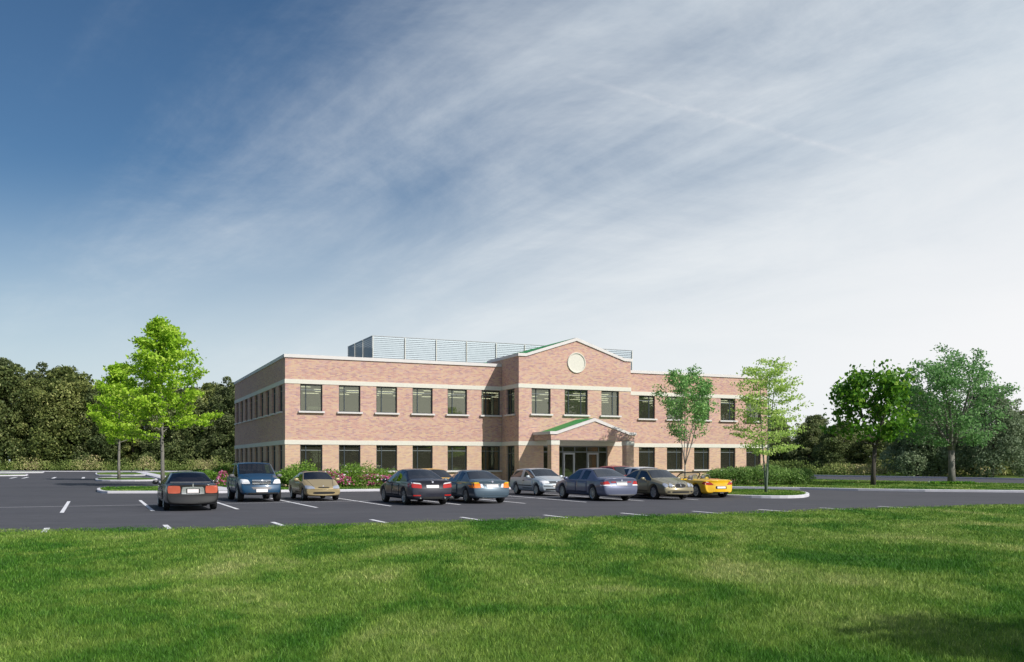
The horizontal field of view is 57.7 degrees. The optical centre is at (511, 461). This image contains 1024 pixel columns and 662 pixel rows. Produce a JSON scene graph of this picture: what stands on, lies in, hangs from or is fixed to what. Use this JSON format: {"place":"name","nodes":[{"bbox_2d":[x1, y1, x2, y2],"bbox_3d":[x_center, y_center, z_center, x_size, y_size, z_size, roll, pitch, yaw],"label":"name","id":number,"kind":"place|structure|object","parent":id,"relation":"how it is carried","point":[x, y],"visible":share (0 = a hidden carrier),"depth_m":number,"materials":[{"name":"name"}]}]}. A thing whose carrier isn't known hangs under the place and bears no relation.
{"place":"outdoors","nodes":[
{"label":"outdoors","id":0,"kind":"place"},
{"bbox_2d":[97,472,140,474],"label":"traffic island","id":1,"kind":"structure","parent":0,"point":[113,473],"depth_m":132.89,"materials":[{"name":"plant"}]},
{"bbox_2d":[98,477,153,479],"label":"traffic island","id":2,"kind":"structure","parent":0,"point":[125,478],"depth_m":92.62,"materials":[{"name":"soil"}]},
{"bbox_2d":[84,361,164,478],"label":"tree","id":3,"kind":"object","parent":2,"relation":"on","point":[110,421],"visible":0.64,"depth_m":87.89,"materials":[{"name":"green plant"}]},
{"bbox_2d":[140,472,226,489],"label":"walkway","id":4,"kind":"structure","parent":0,"point":[219,487],"depth_m":104.12,"materials":[{"name":"concrete"}]},
{"bbox_2d":[199,469,218,479],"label":"shrub","id":5,"kind":"object","parent":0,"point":[211,474],"visible":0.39,"depth_m":66.72,"materials":[{"name":"green plant"}]},
{"bbox_2d":[307,409,313,466],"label":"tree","id":6,"kind":"object","parent":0,"point":[309,456],"visible":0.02,"depth_m":181.16,"materials":[{"name":"green plant"}]},
{"bbox_2d":[0,463,1023,661],"bbox_3d":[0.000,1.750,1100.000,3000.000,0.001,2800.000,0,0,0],"label":"ground","id":7,"kind":"structure","parent":0,"point":[533,601],"depth_m":12.18,"materials":[{"name":"plant"}]},
{"bbox_2d":[0,357,23,469],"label":"tree","id":8,"kind":"object","parent":7,"relation":"on","point":[7,362],"visible":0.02,"depth_m":193.11,"materials":[{"name":"green plant"}]},
{"bbox_2d":[0,363,48,470],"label":"tree","id":9,"kind":"object","parent":7,"relation":"on","point":[10,384],"visible":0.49,"depth_m":181.08,"materials":[{"name":"green plant"}]},
{"bbox_2d":[10,361,63,461],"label":"tree","id":10,"kind":"object","parent":7,"relation":"on","point":[40,375],"visible":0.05,"depth_m":192.75,"materials":[{"name":"green plant"}]},
{"bbox_2d":[4,377,70,470],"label":"tree","id":11,"kind":"object","parent":7,"relation":"on","point":[36,384],"visible":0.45,"depth_m":181.21,"materials":[{"name":"green plant"}]},
{"bbox_2d":[19,373,109,470],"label":"tree","id":12,"kind":"object","parent":7,"relation":"on","point":[71,389],"visible":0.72,"depth_m":178.85,"materials":[{"name":"green plant"}]},
{"bbox_2d":[38,364,120,470],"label":"tree","id":13,"kind":"object","parent":7,"relation":"on","point":[58,372],"visible":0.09,"depth_m":190.43,"materials":[{"name":"green plant"}]},
{"bbox_2d":[70,383,131,470],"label":"tree","id":14,"kind":"object","parent":7,"relation":"on","point":[100,439],"visible":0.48,"depth_m":179.30,"materials":[{"name":"green plant"}]},
{"bbox_2d":[114,404,146,470],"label":"tree","id":15,"kind":"object","parent":7,"relation":"on","point":[132,455],"visible":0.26,"depth_m":180.08,"materials":[{"name":"green plant"}]},
{"bbox_2d":[137,403,185,470],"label":"tree","id":16,"kind":"object","parent":7,"relation":"on","point":[154,450],"visible":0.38,"depth_m":178.03,"materials":[{"name":"green plant"}]},
{"bbox_2d":[145,387,200,470],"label":"tree","id":17,"kind":"object","parent":7,"relation":"on","point":[181,390],"visible":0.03,"depth_m":188.12,"materials":[{"name":"green plant"}]},
{"bbox_2d":[164,396,218,470],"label":"tree","id":18,"kind":"object","parent":7,"relation":"on","point":[181,443],"visible":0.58,"depth_m":176.08,"materials":[{"name":"green plant"}]},
{"bbox_2d":[169,381,226,470],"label":"tree","id":19,"kind":"object","parent":7,"relation":"on","point":[208,388],"visible":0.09,"depth_m":185.84,"materials":[{"name":"green plant"}]},
{"bbox_2d":[195,376,234,466],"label":"tree","id":20,"kind":"object","parent":7,"relation":"on","point":[212,441],"visible":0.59,"depth_m":174.60,"materials":[{"name":"green plant"}]},
{"bbox_2d":[213,401,234,462],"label":"tree","id":21,"kind":"object","parent":7,"relation":"on","point":[231,436],"visible":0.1,"depth_m":174.56,"materials":[{"name":"green plant"}]},
{"bbox_2d":[0,455,1022,475],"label":"undergrowth","id":22,"kind":"object","parent":7,"relation":"on","point":[843,468],"visible":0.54,"depth_m":169.91,"materials":[{"name":"green plant"}]},
{"bbox_2d":[0,472,1023,531],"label":"parking lot","id":23,"kind":"structure","parent":7,"relation":"on","point":[25,503],"depth_m":37.29,"materials":[{"name":"grey asphalt"}]},
{"bbox_2d":[0,471,43,472],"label":"kerb","id":24,"kind":"structure","parent":23,"relation":"on","point":[21,472],"depth_m":149.84,"materials":[{"name":"concrete"}]},
{"bbox_2d":[95,472,145,475],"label":"kerb","id":25,"kind":"structure","parent":23,"relation":"on","point":[144,474],"depth_m":119.28,"materials":[{"name":"concrete"}]},
{"bbox_2d":[95,477,157,480],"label":"kerb","id":26,"kind":"structure","parent":23,"relation":"on","point":[96,479],"depth_m":85.47,"materials":[{"name":"concrete"}]},
{"bbox_2d":[152,471,218,509],"bbox_3d":[-12.396,1.046,35.368,2.342,1.396,5.273,0,0,-24],"label":"sedan","id":27,"kind":"object","parent":23,"relation":"on","point":[187,488],"visible":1,"depth_m":33.25,"materials":[{"name":"black paint"}]},
{"bbox_2d":[226,461,281,501],"bbox_3d":[-11.812,0.849,42.448,2.302,1.791,4.804,0,0,-24],"label":"off roader","id":28,"kind":"object","parent":23,"relation":"on","point":[253,478],"visible":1,"depth_m":41.11,"materials":[{"name":"blue paint"}]},
{"bbox_2d":[289,470,339,500],"bbox_3d":[-9.269,1.071,43.431,2.122,1.345,4.444,0,0,-24],"label":"coupe","id":29,"kind":"object","parent":23,"relation":"on","point":[306,484],"visible":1,"depth_m":42.19,"materials":[{"name":"beige paint"}]},
{"bbox_2d":[380,469,451,504],"bbox_3d":[-4.185,1.011,39.544,2.292,1.466,4.988,0,0,-24],"label":"sedan","id":30,"kind":"object","parent":23,"relation":"on","point":[406,486],"visible":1,"depth_m":37.78,"materials":[{"name":"black paint"}]},
{"bbox_2d":[422,468,459,498],"bbox_3d":[-3.839,1.026,44.996,2.182,1.436,4.330,0,0,-24],"label":"hatchback","id":31,"kind":"object","parent":23,"relation":"on","point":[442,473],"visible":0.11,"depth_m":44.64,"materials":[{"name":"orange paint"}]},
{"bbox_2d":[13,477,884,531],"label":"parking lines","id":32,"kind":"object","parent":23,"relation":"on","point":[68,502],"visible":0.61,"depth_m":37.12,"materials":[{"name":"paint"}]},
{"bbox_2d":[444,470,508,502],"bbox_3d":[-1.745,1.041,40.873,2.202,1.406,4.674,0,0,-24],"label":"coupe","id":33,"kind":"object","parent":23,"relation":"on","point":[468,486],"visible":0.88,"depth_m":39.16,"materials":[{"name":"blue metal"}]},
{"bbox_2d":[234,335,768,485],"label":"office building","id":34,"kind":"structure","parent":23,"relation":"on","point":[506,411],"depth_m":67.55,"materials":[{"name":"brick"},{"name":"glass"},{"name":"cream stone"}]},
{"bbox_2d":[276,386,282,413],"bbox_3d":[-15.815,-4.283,63.520,0.390,1.935,1.680,0,0,-24],"label":"window","id":35,"kind":"structure","parent":34,"relation":"in","point":[280,411],"depth_m":63.84,"materials":[{"name":"black glass"}]},
{"bbox_2d":[300,445,321,470],"bbox_3d":[-13.603,-0.280,62.811,1.500,1.780,0.090,0,0,-24],"label":"window","id":36,"kind":"structure","parent":34,"relation":"in","point":[305,450],"depth_m":62.72,"materials":[{"name":"black glass"}]},
{"bbox_2d":[298,384,324,412],"bbox_3d":[-13.542,-4.283,62.674,1.760,1.935,0.390,0,0,-24],"label":"window","id":37,"kind":"structure","parent":34,"relation":"in","point":[301,411],"depth_m":62.63,"materials":[{"name":"grey glass"}]},
{"bbox_2d":[339,445,359,471],"bbox_3d":[-11.144,-0.222,63.754,1.760,1.895,0.390,0,0,-24],"label":"window","id":38,"kind":"structure","parent":34,"relation":"in","point":[344,450],"depth_m":63.83,"materials":[{"name":"black glass"}]},
{"bbox_2d":[337,385,362,413],"bbox_3d":[-11.144,-4.283,63.754,1.760,1.935,0.390,0,0,-24],"label":"window","id":39,"kind":"structure","parent":34,"relation":"in","point":[342,412],"depth_m":63.74,"materials":[{"name":"grey glass"}]},
{"bbox_2d":[376,445,396,471],"bbox_3d":[-8.744,-0.222,64.836,1.760,1.895,0.390,0,0,-24],"label":"window","id":40,"kind":"structure","parent":34,"relation":"in","point":[381,450],"depth_m":64.96,"materials":[{"name":"black glass"}]},
{"bbox_2d":[375,387,399,414],"bbox_3d":[-8.744,-4.283,64.836,1.760,1.935,0.390,0,0,-24],"label":"window","id":41,"kind":"structure","parent":34,"relation":"in","point":[389,413],"depth_m":64.87,"materials":[{"name":"grey glass"}]},
{"bbox_2d":[413,445,431,468],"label":"window","id":42,"kind":"structure","parent":34,"relation":"in","point":[417,446],"depth_m":66.00,"materials":[{"name":"black glass"}]},
{"bbox_2d":[411,388,434,415],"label":"window","id":43,"kind":"structure","parent":34,"relation":"in","point":[417,393],"depth_m":65.93,"materials":[{"name":"grey glass"}]},
{"bbox_2d":[446,446,465,471],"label":"window","id":44,"kind":"structure","parent":34,"relation":"in","point":[452,470],"depth_m":67.01,"materials":[{"name":"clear glass"}]},
{"bbox_2d":[446,389,469,415],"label":"window","id":45,"kind":"structure","parent":34,"relation":"in","point":[451,394],"depth_m":67.01,"materials":[{"name":"clear glass"}]},
{"bbox_2d":[480,390,501,416],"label":"window","id":46,"kind":"structure","parent":34,"relation":"in","point":[482,415],"depth_m":68.03,"materials":[{"name":"clear glass"}]},
{"bbox_2d":[481,446,501,471],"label":"window","id":47,"kind":"structure","parent":34,"relation":"in","point":[498,451],"depth_m":68.10,"materials":[{"name":"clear glass"}]},
{"bbox_2d":[504,389,514,415],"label":"window","id":48,"kind":"structure","parent":34,"relation":"in","point":[510,392],"depth_m":67.10,"materials":[{"name":"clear glass"}]},
{"bbox_2d":[508,446,513,481],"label":"window","id":49,"kind":"structure","parent":34,"relation":"in","point":[510,448],"depth_m":67.32,"materials":[{"name":"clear glass"}]},
{"bbox_2d":[530,388,552,415],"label":"window","id":50,"kind":"structure","parent":34,"relation":"in","point":[540,414],"depth_m":66.37,"materials":[{"name":"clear glass"}]},
{"bbox_2d":[563,453,574,478],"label":"door","id":51,"kind":"structure","parent":34,"relation":"in","point":[563,453],"depth_m":67.12,"materials":[{"name":"metal"}]},
{"bbox_2d":[563,389,589,416],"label":"window","id":52,"kind":"structure","parent":34,"relation":"in","point":[584,415],"depth_m":67.68,"materials":[{"name":"clear glass"}]},
{"bbox_2d":[587,453,597,467],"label":"door","id":53,"kind":"structure","parent":34,"relation":"in","point":[587,453],"depth_m":67.93,"materials":[{"name":"metal"}]},
{"bbox_2d":[600,391,621,416],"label":"window","id":54,"kind":"structure","parent":34,"relation":"in","point":[612,396],"depth_m":68.85,"materials":[{"name":"clear glass"}]},
{"bbox_2d":[614,393,616,414],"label":"window","id":55,"kind":"structure","parent":34,"relation":"in","point":[615,394],"depth_m":71.02,"materials":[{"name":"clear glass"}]},
{"bbox_2d":[639,451,642,466],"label":"window","id":56,"kind":"structure","parent":34,"relation":"in","point":[640,452],"depth_m":96.22,"materials":[{"name":"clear glass"}]},
{"bbox_2d":[637,396,657,419],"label":"window","id":57,"kind":"structure","parent":34,"relation":"in","point":[648,400],"depth_m":73.79,"materials":[{"name":"clear glass"}]},
{"bbox_2d":[649,450,652,466],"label":"window","id":58,"kind":"structure","parent":34,"relation":"in","point":[650,452],"depth_m":94.45,"materials":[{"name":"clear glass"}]},
{"bbox_2d":[667,450,673,468],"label":"window","id":59,"kind":"structure","parent":34,"relation":"in","point":[668,451],"depth_m":91.50,"materials":[{"name":"glass"}]},
{"bbox_2d":[667,447,683,470],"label":"window","id":60,"kind":"structure","parent":34,"relation":"in","point":[676,469],"depth_m":74.86,"materials":[{"name":"glass"}]},
{"bbox_2d":[694,449,702,468],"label":"window","id":61,"kind":"structure","parent":34,"relation":"in","point":[698,457],"depth_m":87.12,"materials":[{"name":"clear glass"}]},
{"bbox_2d":[693,448,711,470],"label":"window","id":62,"kind":"structure","parent":34,"relation":"in","point":[703,452],"depth_m":75.95,"materials":[{"name":"glass"}]},
{"bbox_2d":[721,448,733,469],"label":"window","id":63,"kind":"structure","parent":34,"relation":"in","point":[729,452],"depth_m":77.01,"materials":[{"name":"glass"}]},
{"bbox_2d":[719,398,737,421],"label":"window","id":64,"kind":"structure","parent":34,"relation":"in","point":[729,403],"depth_m":77.01,"materials":[{"name":"glass"}]},
{"bbox_2d":[728,449,732,467],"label":"window","id":65,"kind":"structure","parent":34,"relation":"in","point":[731,450],"depth_m":82.63,"materials":[{"name":"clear glass"}]},
{"bbox_2d":[747,404,757,419],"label":"window","id":66,"kind":"structure","parent":34,"relation":"in","point":[751,410],"depth_m":80.22,"materials":[{"name":"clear glass"}]},
{"bbox_2d":[747,449,757,467],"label":"window","id":67,"kind":"structure","parent":34,"relation":"in","point":[750,457],"depth_m":80.10,"materials":[{"name":"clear glass"}]},
{"bbox_2d":[43,471,1023,479],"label":"kerb","id":68,"kind":"structure","parent":23,"relation":"on","point":[814,475],"depth_m":108.00,"materials":[{"name":"concrete"}]},
{"bbox_2d":[510,468,563,495],"bbox_3d":[1.462,1.031,49.395,2.162,1.426,4.250,0,0,-24],"label":"hatchback","id":69,"kind":"object","parent":23,"relation":"on","point":[538,481],"visible":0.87,"depth_m":48.67,"materials":[{"name":"silver metal"}]},
{"bbox_2d":[97,472,1023,492],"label":"kerb","id":70,"kind":"structure","parent":23,"relation":"on","point":[99,490],"depth_m":55.08,"materials":[{"name":"concrete"}]},
{"bbox_2d":[555,468,636,500],"bbox_3d":[3.852,1.006,43.564,2.322,1.476,5.178,0,0,-24],"label":"sedan","id":71,"kind":"object","parent":23,"relation":"on","point":[594,484],"visible":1,"depth_m":42.09,"materials":[{"name":"blue paint"}]},
{"bbox_2d":[599,465,644,494],"bbox_3d":[5.883,0.966,50.096,2.222,1.556,4.530,0,0,-24],"label":"estate car","id":72,"kind":"object","parent":23,"relation":"on","point":[619,469],"visible":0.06,"depth_m":49.73,"materials":[{"name":"red paint"}]},
{"bbox_2d":[624,467,674,495],"bbox_3d":[7.096,0.996,48.796,2.202,1.496,4.530,0,0,-24],"label":"estate car","id":73,"kind":"object","parent":23,"relation":"on","point":[628,470],"visible":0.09,"depth_m":48.82,"materials":[{"name":"white paint"}]},
{"bbox_2d":[626,469,693,498],"bbox_3d":[6.829,1.031,45.020,2.242,1.426,4.835,0,0,-24],"label":"sedan","id":74,"kind":"object","parent":23,"relation":"on","point":[654,483],"visible":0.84,"depth_m":43.69,"materials":[{"name":"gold metal"}]},
{"bbox_2d":[667,472,731,497],"bbox_3d":[9.254,1.118,46.921,2.222,1.252,4.409,0,0,-24],"label":"convertible","id":75,"kind":"object","parent":23,"relation":"on","point":[707,485],"visible":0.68,"depth_m":45.16,"materials":[{"name":"yellow paint"}]},
{"bbox_2d":[688,491,808,497],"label":"kerb","id":76,"kind":"structure","parent":23,"relation":"on","point":[806,494],"depth_m":45.16,"materials":[{"name":"concrete"}]},
{"bbox_2d":[767,417,794,467],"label":"tree","id":77,"kind":"object","parent":7,"relation":"on","point":[777,456],"visible":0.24,"depth_m":146.70,"materials":[{"name":"green plant"}]},
{"bbox_2d":[783,422,827,467],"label":"tree","id":78,"kind":"object","parent":7,"relation":"on","point":[805,438],"visible":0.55,"depth_m":140.74,"materials":[{"name":"green plant"}]},
{"bbox_2d":[786,414,828,465],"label":"tree","id":79,"kind":"object","parent":7,"relation":"on","point":[815,419],"visible":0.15,"depth_m":147.83,"materials":[{"name":"green plant"}]},
{"bbox_2d":[809,427,871,473],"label":"tree","id":80,"kind":"object","parent":7,"relation":"on","point":[838,446],"visible":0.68,"depth_m":132.74,"materials":[{"name":"green plant"}]},
{"bbox_2d":[833,421,869,473],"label":"tree","id":81,"kind":"object","parent":7,"relation":"on","point":[842,427],"visible":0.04,"depth_m":138.99,"materials":[{"name":"green plant"}]},
{"bbox_2d":[848,433,898,474],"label":"tree","id":82,"kind":"object","parent":7,"relation":"on","point":[867,449],"visible":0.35,"depth_m":129.81,"materials":[{"name":"green plant"}]},
{"bbox_2d":[909,406,970,475],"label":"tree","id":83,"kind":"object","parent":7,"relation":"on","point":[958,469],"visible":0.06,"depth_m":113.55,"materials":[{"name":"green plant"}]},
{"bbox_2d":[949,386,1023,476],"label":"tree","id":84,"kind":"object","parent":7,"relation":"on","point":[990,456],"visible":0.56,"depth_m":105.94,"materials":[{"name":"green plant"}]},
{"bbox_2d":[0,0,1023,462],"label":"sky","id":85,"kind":"structure","parent":0,"point":[826,187],"materials":[{"name":"blue"}]},
{"bbox_2d":[148,472,1017,490],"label":"planting ground","id":86,"kind":"structure","parent":0,"point":[166,473],"depth_m":132.89,"materials":[{"name":"green plant"}]},
{"bbox_2d":[99,315,223,482],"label":"tree","id":87,"kind":"object","parent":86,"relation":"on","point":[160,360],"visible":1,"depth_m":65.66,"materials":[{"name":"green plant"}]},
{"bbox_2d":[212,465,229,474],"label":"shrub","id":88,"kind":"object","parent":86,"relation":"on","point":[223,468],"visible":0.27,"depth_m":70.03,"materials":[{"name":"green plant"}]},
{"bbox_2d":[215,470,227,485],"bbox_3d":[-19.438,1.087,62.467,1.081,1.131,2.367,0,0,-19],"label":"flower bed","id":89,"kind":"object","parent":86,"relation":"on","point":[222,476],"visible":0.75,"depth_m":61.69,"materials":[{"name":"pink plant"}]},
{"bbox_2d":[275,467,298,486],"bbox_3d":[-14.345,0.977,59.120,2.174,1.373,2.143,0,0,0],"label":"shrub","id":90,"kind":"object","parent":86,"relation":"on","point":[287,478],"visible":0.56,"depth_m":58.64,"materials":[{"name":"green plant"}]},
{"bbox_2d":[282,459,317,479],"bbox_3d":[-13.613,0.714,59.638,2.667,1.904,3.002,0,0,-26],"label":"shrub","id":91,"kind":"object","parent":86,"relation":"on","point":[304,468],"visible":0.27,"depth_m":59.42,"materials":[{"name":"green plant"}]},
{"bbox_2d":[323,470,390,486],"bbox_3d":[-10.029,1.102,60.717,5.268,1.129,2.387,0,0,-17],"label":"flower bed","id":92,"kind":"object","parent":86,"relation":"on","point":[349,480],"visible":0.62,"depth_m":59.94,"materials":[{"name":"green plant"}]},
{"bbox_2d":[339,460,381,485],"bbox_3d":[-10.075,0.764,61.174,3.233,1.809,3.473,0,0,0],"label":"shrub","id":93,"kind":"object","parent":86,"relation":"on","point":[345,470],"visible":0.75,"depth_m":60.55,"materials":[{"name":"green plant"}]},
{"bbox_2d":[370,467,397,484],"bbox_3d":[-8.662,0.994,62.318,2.428,1.346,2.774,0,0,32],"label":"shrub","id":94,"kind":"object","parent":86,"relation":"on","point":[383,472],"visible":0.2,"depth_m":61.98,"materials":[{"name":"green plant"}]},
{"bbox_2d":[100,479,1023,494],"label":"turf","id":95,"kind":"structure","parent":86,"relation":"on","point":[847,483],"depth_m":59.82,"materials":[{"name":"green plant"}]},
{"bbox_2d":[877,390,947,476],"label":"tree","id":96,"kind":"object","parent":95,"relation":"on","point":[915,457],"visible":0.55,"depth_m":110.13,"materials":[{"name":"green plant"}]},
{"bbox_2d":[651,364,719,478],"bbox_3d":[11.605,-2.474,62.081,4.714,8.237,4.257,0,0,0],"label":"tree","id":97,"kind":"object","parent":86,"relation":"on","point":[703,388],"visible":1,"depth_m":61.80,"materials":[{"name":"green plant"}]},
{"bbox_2d":[699,467,721,478],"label":"shrub","id":98,"kind":"object","parent":86,"relation":"on","point":[711,471],"visible":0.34,"depth_m":66.69,"materials":[{"name":"green plant"}]},
{"bbox_2d":[710,466,749,483],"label":"shrub","id":99,"kind":"object","parent":86,"relation":"on","point":[727,473],"visible":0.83,"depth_m":65.33,"materials":[{"name":"green plant"}]},
{"bbox_2d":[732,466,761,484],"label":"shrub","id":100,"kind":"object","parent":86,"relation":"on","point":[743,468],"visible":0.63,"depth_m":65.08,"materials":[{"name":"green plant"}]},
{"bbox_2d":[742,463,785,484],"bbox_3d":[17.528,0.827,65.152,3.135,1.685,3.421,0,0,0],"label":"shrub","id":101,"kind":"object","parent":86,"relation":"on","point":[759,469],"visible":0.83,"depth_m":64.66,"materials":[{"name":"green plant"}]},
{"bbox_2d":[759,464,798,483],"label":"shrub","id":102,"kind":"object","parent":86,"relation":"on","point":[781,474],"visible":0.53,"depth_m":65.30,"materials":[{"name":"green plant"}]},
{"bbox_2d":[778,466,808,484],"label":"shrub","id":103,"kind":"object","parent":86,"relation":"on","point":[800,474],"visible":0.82,"depth_m":65.12,"materials":[{"name":"green plant"}]},
{"bbox_2d":[795,467,816,483],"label":"shrub","id":104,"kind":"object","parent":86,"relation":"on","point":[809,472],"visible":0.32,"depth_m":66.15,"materials":[{"name":"green plant"}]},
{"bbox_2d":[816,359,922,484],"bbox_3d":[25.011,-2.663,64.465,7.032,8.628,6.894,0,0,0],"label":"tree","id":105,"kind":"object","parent":86,"relation":"on","point":[893,390],"visible":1,"depth_m":63.38,"materials":[{"name":"green plant"}]},
{"bbox_2d":[929,481,974,484],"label":"ground cover","id":106,"kind":"object","parent":86,"relation":"on","point":[951,482],"visible":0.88,"depth_m":66.64,"materials":[{"name":"green plant"}]},
{"bbox_2d":[895,342,1020,481],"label":"tree","id":107,"kind":"object","parent":86,"relation":"on","point":[946,382],"visible":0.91,"depth_m":66.88,"materials":[{"name":"green plant"}]},
{"label":"traffic island","id":108,"kind":"structure","parent":0,"visible":0},
{"bbox_2d":[723,357,813,491],"bbox_3d":[13.597,-1.941,48.965,4.240,7.184,4.772,0,0,-14],"label":"tree","id":109,"kind":"object","parent":108,"relation":"on","point":[771,413],"visible":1,"depth_m":48.60,"materials":[{"name":"green plant"}]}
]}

